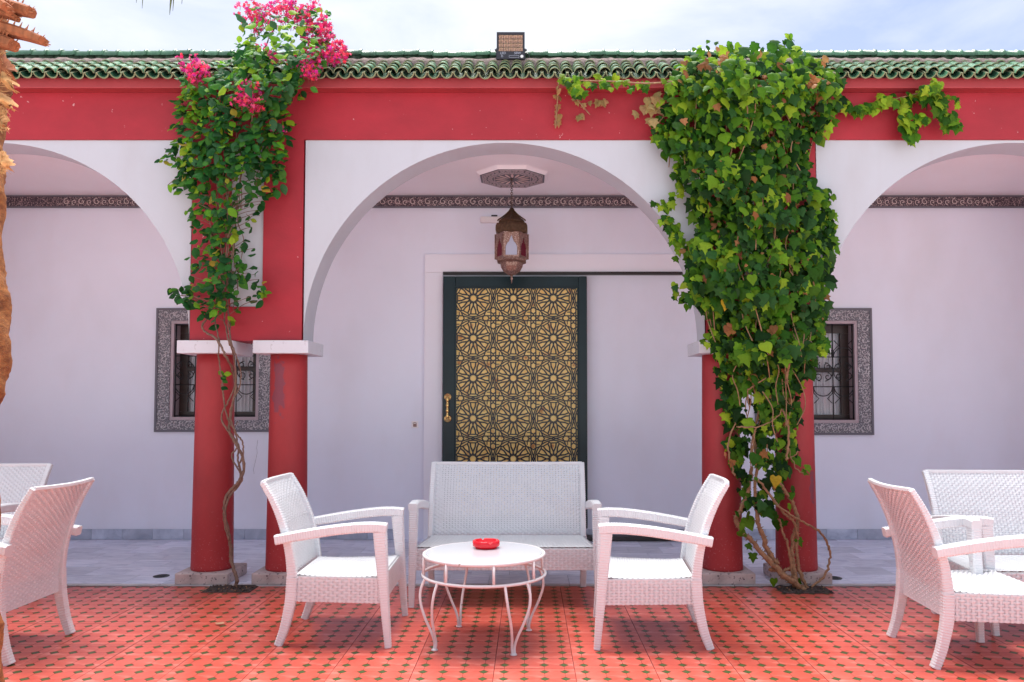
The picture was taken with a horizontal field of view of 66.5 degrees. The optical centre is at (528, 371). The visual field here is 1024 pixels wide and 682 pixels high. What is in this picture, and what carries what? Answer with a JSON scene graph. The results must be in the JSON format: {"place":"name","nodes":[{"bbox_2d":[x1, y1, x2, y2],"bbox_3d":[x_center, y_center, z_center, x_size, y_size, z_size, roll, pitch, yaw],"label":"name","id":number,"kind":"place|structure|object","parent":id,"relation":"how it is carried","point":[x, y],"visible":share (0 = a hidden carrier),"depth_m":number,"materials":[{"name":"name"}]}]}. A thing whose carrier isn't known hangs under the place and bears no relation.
{"place":"outdoors","nodes":[
{"label":"outdoors","id":0,"kind":"place"},
{"bbox_2d":[0,49,1023,584],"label":"arcade building","id":1,"kind":"structure","parent":0,"point":[396,301],"depth_m":7.67,"materials":[{"name":"white paint"}]},
{"bbox_2d":[154,308,269,431],"bbox_3d":[-3.103,-0.015,7.824,1.162,1.224,0.253,0,-2,0],"label":"window","id":2,"kind":"structure","parent":1,"relation":"in","point":[175,373],"depth_m":7.72,"materials":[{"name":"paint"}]},
{"bbox_2d":[411,421,417,427],"bbox_3d":[-1.121,0.519,7.695,0.068,0.068,0.017,0,-3,0],"label":"wall switch","id":3,"kind":"object","parent":1,"relation":"attached to","point":[414,424],"depth_m":7.69,"materials":[{"name":"white plastic"}]},
{"bbox_2d":[480,215,501,222],"bbox_3d":[-0.374,-1.520,7.766,0.215,0.078,0.054,0,-3,0],"label":"emergency light","id":4,"kind":"object","parent":1,"relation":"attached to","point":[490,219],"visible":0.84,"depth_m":7.74,"materials":[{"name":"white plastic"}]},
{"bbox_2d":[495,178,528,283],"bbox_3d":[-0.154,-1.288,7.093,0.310,0.980,0.328,0,-3,0],"label":"hanging lantern","id":5,"kind":"object","parent":1,"relation":"hanging from","point":[511,246],"visible":1,"depth_m":6.99,"materials":[{"name":"gold metal"}]},
{"bbox_2d":[495,32,529,59],"bbox_3d":[-0.121,-2.482,6.069,0.285,0.286,0.082,0,-3,0],"label":"floodlight","id":6,"kind":"object","parent":1,"relation":"on","point":[510,45],"visible":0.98,"depth_m":6.04,"materials":[{"name":"grey metal"}]},
{"bbox_2d":[442,276,587,528],"bbox_3d":[-0.133,0.289,7.591,1.405,2.451,0.107,0,-2,0],"label":"door","id":7,"kind":"structure","parent":1,"relation":"in","point":[515,354],"depth_m":7.61,"materials":[{"name":"paint"}]},
{"bbox_2d":[755,308,873,434],"bbox_3d":[2.815,0.000,7.824,1.162,1.254,0.253,0,-2,0],"label":"window","id":8,"kind":"structure","parent":1,"relation":"in","point":[843,393],"depth_m":7.73,"materials":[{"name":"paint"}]},
{"bbox_2d":[2,586,1023,681],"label":"terrace floor","id":9,"kind":"structure","parent":0,"point":[179,634],"depth_m":4.37,"materials":[{"name":"red tile"}]},
{"bbox_2d":[0,463,52,542],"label":"sofa","id":10,"kind":"object","parent":9,"relation":"on","point":[38,474],"visible":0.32,"depth_m":5.58,"materials":[{"name":"white wicker"}]},
{"bbox_2d":[0,477,94,665],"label":"armchair","id":11,"kind":"object","parent":9,"relation":"on","point":[42,528],"visible":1,"depth_m":4.22,"materials":[{"name":"white wicker"}]},
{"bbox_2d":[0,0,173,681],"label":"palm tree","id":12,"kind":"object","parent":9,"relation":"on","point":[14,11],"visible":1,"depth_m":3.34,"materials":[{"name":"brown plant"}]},
{"bbox_2d":[200,584,258,592],"bbox_3d":[-2.131,1.543,5.573,0.345,0.022,0.190,0,-3,0],"label":"soil bed","id":13,"kind":"object","parent":9,"relation":"on","point":[225,588],"visible":1,"depth_m":5.54,"materials":[{"name":"brown soil"}]},
{"bbox_2d":[154,0,352,586],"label":"flowering creeper","id":14,"kind":"object","parent":13,"relation":"on","point":[246,92],"visible":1,"depth_m":5.69,"materials":[{"name":"green plant"}]},
{"bbox_2d":[260,473,407,648],"bbox_3d":[-1.133,1.066,4.572,0.768,0.903,0.704,0,-3,-1],"label":"armchair","id":15,"kind":"object","parent":9,"relation":"on","point":[314,575],"visible":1,"depth_m":4.30,"materials":[{"name":"white wicker"}]},
{"bbox_2d":[419,541,546,655],"bbox_3d":[-0.250,1.256,4.381,0.703,0.491,0.707,0,-3,0],"label":"round table","id":16,"kind":"object","parent":9,"relation":"on","point":[469,554],"visible":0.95,"depth_m":4.22,"materials":[{"name":"white metal"}]},
{"bbox_2d":[473,538,499,549],"bbox_3d":[-0.245,0.993,4.506,0.156,0.043,0.156,0,-3,0],"label":"ashtray","id":17,"kind":"object","parent":16,"relation":"on","point":[486,543],"visible":1,"depth_m":4.45,"materials":[{"name":"red plastic"}]},
{"bbox_2d":[408,461,601,607],"bbox_3d":[-0.155,1.105,5.460,1.269,0.903,0.768,0,-3,0],"label":"sofa","id":18,"kind":"object","parent":9,"relation":"on","point":[567,547],"visible":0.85,"depth_m":5.66,"materials":[{"name":"white wicker"}]},
{"bbox_2d":[593,474,728,650],"bbox_3d":[0.758,1.063,4.516,0.768,0.903,0.704,0,-3,4],"label":"armchair","id":19,"kind":"object","parent":9,"relation":"on","point":[635,581],"visible":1,"depth_m":4.22,"materials":[{"name":"white wicker"}]},
{"bbox_2d":[775,585,834,593],"bbox_3d":[1.960,1.542,5.558,0.360,0.022,0.210,0,-3,0],"label":"soil bed","id":20,"kind":"object","parent":9,"relation":"on","point":[815,589],"visible":0.96,"depth_m":5.50,"materials":[{"name":"brown soil"}]},
{"bbox_2d":[553,33,963,590],"bbox_3d":[1.704,-0.515,5.576,3.050,4.194,0.715,0,-3,0],"label":"ivy","id":21,"kind":"object","parent":20,"relation":"on","point":[772,384],"visible":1,"depth_m":5.62,"materials":[{"name":"green plant"}]},
{"bbox_2d":[867,478,1023,669],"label":"armchair","id":22,"kind":"object","parent":9,"relation":"on","point":[927,576],"visible":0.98,"depth_m":4.04,"materials":[{"name":"white wicker"}]},
{"bbox_2d":[922,470,1023,642],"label":"sofa","id":23,"kind":"object","parent":9,"relation":"on","point":[1010,564],"visible":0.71,"depth_m":4.96,"materials":[{"name":"white wicker"}]},
{"bbox_2d":[7,0,1023,51],"label":"sky","id":24,"kind":"structure","parent":0,"point":[69,25],"materials":[{"name":"white"}]},
{"bbox_2d":[66,539,1021,585],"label":"portico floor","id":25,"kind":"structure","parent":0,"point":[143,562],"depth_m":6.60,"materials":[{"name":"grey stone"}]},
{"bbox_2d":[153,574,169,577],"bbox_3d":[-2.819,1.565,5.992,0.120,0.006,0.120,0,-3,0],"label":"floor drain","id":26,"kind":"object","parent":25,"relation":"on","point":[160,575],"visible":1,"depth_m":5.99,"materials":[{"name":"grey metal"}]},
{"bbox_2d":[832,576,841,579],"bbox_3d":[2.317,1.562,5.925,0.120,0.006,0.120,0,-3,0],"label":"floor drain","id":27,"kind":"object","parent":25,"relation":"on","point":[836,578],"visible":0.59,"depth_m":5.89,"materials":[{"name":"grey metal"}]}
]}

